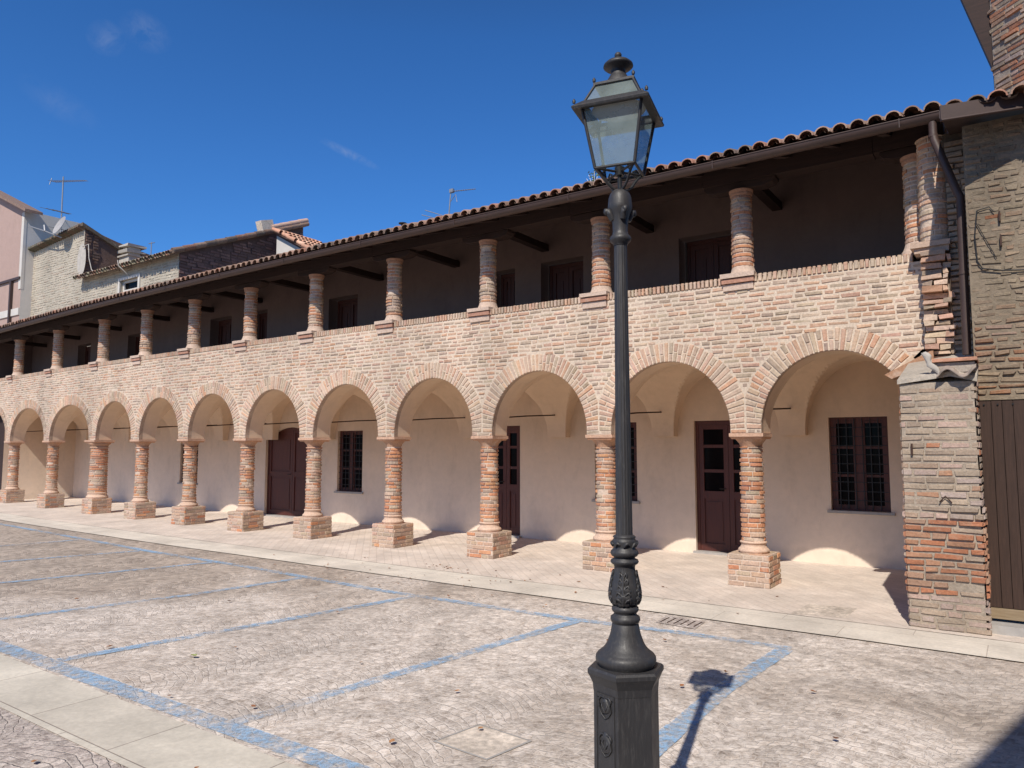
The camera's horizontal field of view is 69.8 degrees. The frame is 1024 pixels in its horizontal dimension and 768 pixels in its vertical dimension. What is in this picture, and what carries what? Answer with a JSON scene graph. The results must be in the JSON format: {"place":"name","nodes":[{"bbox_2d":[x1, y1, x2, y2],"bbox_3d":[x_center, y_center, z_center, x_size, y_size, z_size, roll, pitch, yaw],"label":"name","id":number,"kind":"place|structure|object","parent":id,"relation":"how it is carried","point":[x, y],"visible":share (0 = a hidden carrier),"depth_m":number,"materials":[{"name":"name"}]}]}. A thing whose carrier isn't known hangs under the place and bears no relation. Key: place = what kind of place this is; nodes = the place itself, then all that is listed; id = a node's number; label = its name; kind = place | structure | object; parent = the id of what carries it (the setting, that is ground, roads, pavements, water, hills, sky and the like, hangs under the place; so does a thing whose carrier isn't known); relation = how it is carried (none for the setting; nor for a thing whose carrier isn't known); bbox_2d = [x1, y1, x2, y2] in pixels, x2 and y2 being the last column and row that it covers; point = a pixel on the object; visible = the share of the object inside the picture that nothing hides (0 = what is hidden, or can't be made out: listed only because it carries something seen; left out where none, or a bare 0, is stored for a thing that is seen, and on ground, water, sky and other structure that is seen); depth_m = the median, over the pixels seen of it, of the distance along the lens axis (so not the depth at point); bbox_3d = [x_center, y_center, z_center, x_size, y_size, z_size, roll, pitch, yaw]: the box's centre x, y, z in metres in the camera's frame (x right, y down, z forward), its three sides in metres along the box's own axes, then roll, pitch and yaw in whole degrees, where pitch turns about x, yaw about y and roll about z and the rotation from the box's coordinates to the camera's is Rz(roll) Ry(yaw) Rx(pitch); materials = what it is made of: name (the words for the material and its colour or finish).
{"place":"outdoors","nodes":[
{"label":"outdoors","id":0,"kind":"place"},
{"bbox_2d":[0,707,127,767],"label":"paving","id":1,"kind":"structure","parent":0,"point":[24,743],"depth_m":4.15,"materials":[{"name":"grey stone"}]},
{"bbox_2d":[28,218,308,346],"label":"stone house","id":2,"kind":"structure","parent":0,"point":[79,263],"depth_m":33.54,"materials":[{"name":"pale stone"},{"name":"clay tile"},{"name":"dark brick"}]},
{"bbox_2d":[29,216,65,237],"bbox_3d":[-22.104,-7.356,34.999,2.849,1.065,0.373,-3,-6,30],"label":"satellite dish","id":3,"kind":"object","parent":2,"relation":"attached to","point":[59,224],"visible":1,"depth_m":34.76,"materials":[{"name":"metal"}]},
{"bbox_2d":[40,177,86,231],"bbox_3d":[-22.685,-8.801,37.448,3.846,4.304,1.400,-3,-6,35],"label":"television aerial","id":4,"kind":"object","parent":2,"relation":"attached to","point":[61,211],"visible":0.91,"depth_m":37.83,"materials":[{"name":"metal"}]},
{"bbox_2d":[117,273,140,292],"bbox_3d":[-16.329,-4.079,31.475,1.760,1.080,0.240,-3,-6,35],"label":"window","id":5,"kind":"structure","parent":2,"relation":"in","point":[134,283],"depth_m":31.61,"materials":[{"name":"white glass"}]},
{"bbox_2d":[271,227,321,253],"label":"tiled house","id":6,"kind":"structure","parent":0,"point":[283,245],"depth_m":32.10,"materials":[{"name":"tile"}]},
{"bbox_2d":[0,0,993,254],"label":"sky","id":7,"kind":"structure","parent":0,"point":[184,122],"materials":[{"name":"blue"}]},
{"bbox_2d":[0,513,1023,767],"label":"ground","id":8,"kind":"structure","parent":0,"point":[876,705],"depth_m":5.70,"materials":[{"name":"grey stone"}]},
{"bbox_2d":[0,190,79,324],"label":"pink house","id":9,"kind":"structure","parent":8,"relation":"on","point":[19,236],"depth_m":37.10,"materials":[{"name":"pink paint"}]},
{"bbox_2d":[2,562,211,582],"bbox_3d":[-5.896,2.540,9.680,3.777,0.001,0.211,4,-6,-41],"label":"parking marking","id":10,"kind":"object","parent":8,"relation":"on","point":[110,571],"visible":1,"depth_m":9.93,"materials":[{"name":"blue paint"}]},
{"bbox_2d":[0,654,300,767],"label":"kerb","id":11,"kind":"structure","parent":8,"relation":"on","point":[124,733],"depth_m":4.48,"materials":[{"name":"stone"}]},
{"bbox_2d":[6,577,301,618],"bbox_3d":[-4.025,2.422,8.302,3.639,0.001,0.244,5,-7,-44],"label":"parking marking","id":12,"kind":"object","parent":8,"relation":"on","point":[156,598],"visible":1,"depth_m":8.40,"materials":[{"name":"blue paint"}]},
{"bbox_2d":[0,641,367,767],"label":"parking marking","id":13,"kind":"object","parent":8,"relation":"on","point":[257,739],"visible":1,"depth_m":4.47,"materials":[{"name":"blue paint"}]},
{"bbox_2d":[57,596,411,660],"bbox_3d":[-2.392,2.324,7.151,0.135,0.001,3.554,-5,-7,45],"label":"parking marking","id":14,"kind":"object","parent":8,"relation":"on","point":[139,645],"visible":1,"depth_m":6.40,"materials":[{"name":"blue paint"}]},
{"bbox_2d":[0,524,787,648],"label":"parking marking","id":15,"kind":"object","parent":8,"relation":"on","point":[388,591],"visible":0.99,"depth_m":8.69,"materials":[{"name":"blue paint"}]},
{"bbox_2d":[245,621,578,721],"bbox_3d":[-0.554,2.217,5.900,0.146,0.001,3.556,-4,-6,41],"label":"parking marking","id":16,"kind":"object","parent":8,"relation":"on","point":[486,645],"visible":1,"depth_m":6.00,"materials":[{"name":"blue paint"}]},
{"bbox_2d":[433,724,530,759],"bbox_3d":[-0.173,2.084,4.287,0.441,0.002,0.377,-4,-6,40],"label":"manhole cover","id":17,"kind":"object","parent":8,"relation":"on","point":[486,742],"visible":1,"depth_m":4.28,"materials":[{"name":"grey stone"}]},
{"bbox_2d":[0,513,1023,661],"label":"kerb strip","id":18,"kind":"object","parent":8,"relation":"on","point":[1004,650],"visible":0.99,"depth_m":8.11,"materials":[{"name":"stone"}]},
{"bbox_2d":[571,52,663,767],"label":"street lamp","id":19,"kind":"object","parent":8,"relation":"on","point":[625,669],"visible":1,"depth_m":2.83,"materials":[{"name":"metal"}]},
{"bbox_2d":[656,616,704,628],"bbox_3d":[1.649,2.328,7.190,0.440,0.003,0.370,-3,-6,35],"label":"drain grate","id":20,"kind":"object","parent":8,"relation":"on","point":[683,622],"visible":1,"depth_m":7.17,"materials":[{"name":"metal"}]},
{"bbox_2d":[659,649,790,755],"bbox_3d":[1.221,2.121,4.772,0.209,0.001,3.635,-4,-6,36],"label":"parking marking","id":21,"kind":"object","parent":8,"relation":"on","point":[665,744],"visible":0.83,"depth_m":4.62,"materials":[{"name":"blue paint"}]},
{"bbox_2d":[0,497,1023,642],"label":"gallery paving","id":22,"kind":"structure","parent":0,"point":[875,596],"depth_m":10.55,"materials":[{"name":"stone"}]},
{"bbox_2d":[0,101,971,588],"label":"arcade building","id":23,"kind":"structure","parent":22,"relation":"on","point":[394,387],"depth_m":12.12,"materials":[{"name":"brick"}]},
{"bbox_2d":[85,346,90,364],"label":"door","id":24,"kind":"structure","parent":23,"relation":"in","point":[87,349],"depth_m":24.48,"materials":[{"name":"brown wood"}]},
{"bbox_2d":[135,336,140,354],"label":"door","id":25,"kind":"structure","parent":23,"relation":"in","point":[137,349],"depth_m":22.27,"materials":[{"name":"brown wood"}]},
{"bbox_2d":[177,444,197,484],"bbox_3d":[-8.970,2.198,20.504,1.027,1.195,0.195,-4,-6,37],"label":"window","id":26,"kind":"structure","parent":23,"relation":"in","point":[183,444],"depth_m":20.72,"materials":[{"name":"brown wood"}]},
{"bbox_2d":[218,319,231,349],"bbox_3d":[-7.436,-0.678,19.283,0.900,2.030,0.091,-4,-6,36],"label":"door","id":27,"kind":"structure","parent":23,"relation":"in","point":[224,333],"depth_m":19.43,"materials":[{"name":"brown wood"}]},
{"bbox_2d":[259,313,266,339],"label":"door","id":28,"kind":"structure","parent":23,"relation":"in","point":[262,317],"depth_m":18.44,"materials":[{"name":"brown wood"}]},
{"bbox_2d":[264,427,306,517],"bbox_3d":[-5.348,2.135,17.803,2.016,2.169,0.231,-4,-6,36],"label":"door","id":29,"kind":"structure","parent":23,"relation":"in","point":[286,474],"depth_m":17.97,"materials":[{"name":"brown wood"}]},
{"bbox_2d":[337,298,357,332],"bbox_3d":[-3.607,-0.905,16.507,0.865,2.010,0.091,-3,-6,35],"label":"door","id":30,"kind":"structure","parent":23,"relation":"in","point":[347,309],"depth_m":16.62,"materials":[{"name":"brown wood"}]},
{"bbox_2d":[334,431,362,493],"bbox_3d":[-3.628,1.760,16.598,0.920,1.405,0.206,-3,-6,35],"label":"window","id":31,"kind":"structure","parent":23,"relation":"in","point":[351,442],"depth_m":16.62,"materials":[{"name":"brown wood"}]},
{"bbox_2d":[422,188,473,217],"bbox_3d":[-1.407,-3.704,16.102,1.529,1.121,0.090,-3,-6,35],"label":"television aerial","id":32,"kind":"object","parent":23,"relation":"attached to","point":[452,190],"visible":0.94,"depth_m":16.08,"materials":[{"name":"metal"}]},
{"bbox_2d":[501,273,514,306],"bbox_3d":[0.000,-1.135,13.995,0.446,1.940,0.091,-3,-6,35],"label":"door","id":33,"kind":"structure","parent":23,"relation":"in","point":[507,281],"depth_m":14.06,"materials":[{"name":"brown wood"}]},
{"bbox_2d":[498,426,520,537],"bbox_3d":[-0.126,1.856,14.121,0.800,2.099,0.231,-3,-6,35],"label":"door","id":34,"kind":"structure","parent":23,"relation":"in","point":[509,450],"depth_m":14.12,"materials":[{"name":"brown wood"}]},
{"bbox_2d":[550,261,582,300],"bbox_3d":[1.050,-1.182,13.268,0.799,2.010,0.091,-3,-6,35],"label":"door","id":35,"kind":"structure","parent":23,"relation":"in","point":[566,280],"depth_m":13.32,"materials":[{"name":"brown wood"}]},
{"bbox_2d":[587,170,598,187],"bbox_3d":[1.155,-2.849,10.277,0.217,0.308,0.193,-3,-6,35],"label":"roof weed","id":36,"kind":"object","parent":23,"relation":"on","point":[594,178],"visible":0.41,"depth_m":10.26,"materials":[{"name":"grey plant"}]},
{"bbox_2d":[592,422,639,503],"bbox_3d":[1.830,1.366,12.810,0.910,1.385,0.195,-3,-6,35],"label":"window","id":37,"kind":"structure","parent":23,"relation":"in","point":[633,424],"depth_m":12.66,"materials":[{"name":"brown wood"}]},
{"bbox_2d":[687,236,731,282],"bbox_3d":[3.251,-1.321,11.749,0.868,2.030,0.091,-3,-6,35],"label":"door","id":38,"kind":"structure","parent":23,"relation":"in","point":[708,259],"depth_m":11.83,"materials":[{"name":"brown wood"}]},
{"bbox_2d":[693,420,741,555],"bbox_3d":[3.437,1.637,11.660,1.130,2.119,0.231,-3,-6,35],"label":"door","id":39,"kind":"structure","parent":23,"relation":"in","point":[718,468],"depth_m":11.80,"materials":[{"name":"brown wood"}]},
{"bbox_2d":[827,416,894,515],"bbox_3d":[5.019,1.171,10.607,0.882,1.390,0.195,-3,-6,35],"label":"window","id":40,"kind":"structure","parent":23,"relation":"in","point":[860,475],"depth_m":10.61,"materials":[{"name":"brown wood"}]},
{"bbox_2d":[792,604,856,617],"bbox_3d":[3.241,2.355,7.625,0.520,0.001,0.640,-3,-6,35],"label":"manhole cover","id":41,"kind":"object","parent":22,"relation":"on","point":[824,610],"visible":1,"depth_m":7.64,"materials":[{"name":"beige stone"}]},
{"bbox_2d":[885,349,992,635],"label":"brick pillar","id":42,"kind":"structure","parent":22,"relation":"on","point":[947,574],"depth_m":6.89,"materials":[{"name":"brick"}]},
{"bbox_2d":[910,134,956,357],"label":"broken brick pier","id":43,"kind":"structure","parent":42,"relation":"on","point":[930,250],"depth_m":7.95,"materials":[{"name":"brown brick"}]},
{"bbox_2d":[939,83,1023,636],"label":"brick building","id":44,"kind":"structure","parent":22,"relation":"on","point":[983,143],"depth_m":7.02,"materials":[{"name":"brown brick"}]},
{"bbox_2d":[960,0,1023,94],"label":"brick tower","id":45,"kind":"structure","parent":44,"relation":"on","point":[997,26],"depth_m":9.03,"materials":[{"name":"brown brick"}]}
]}

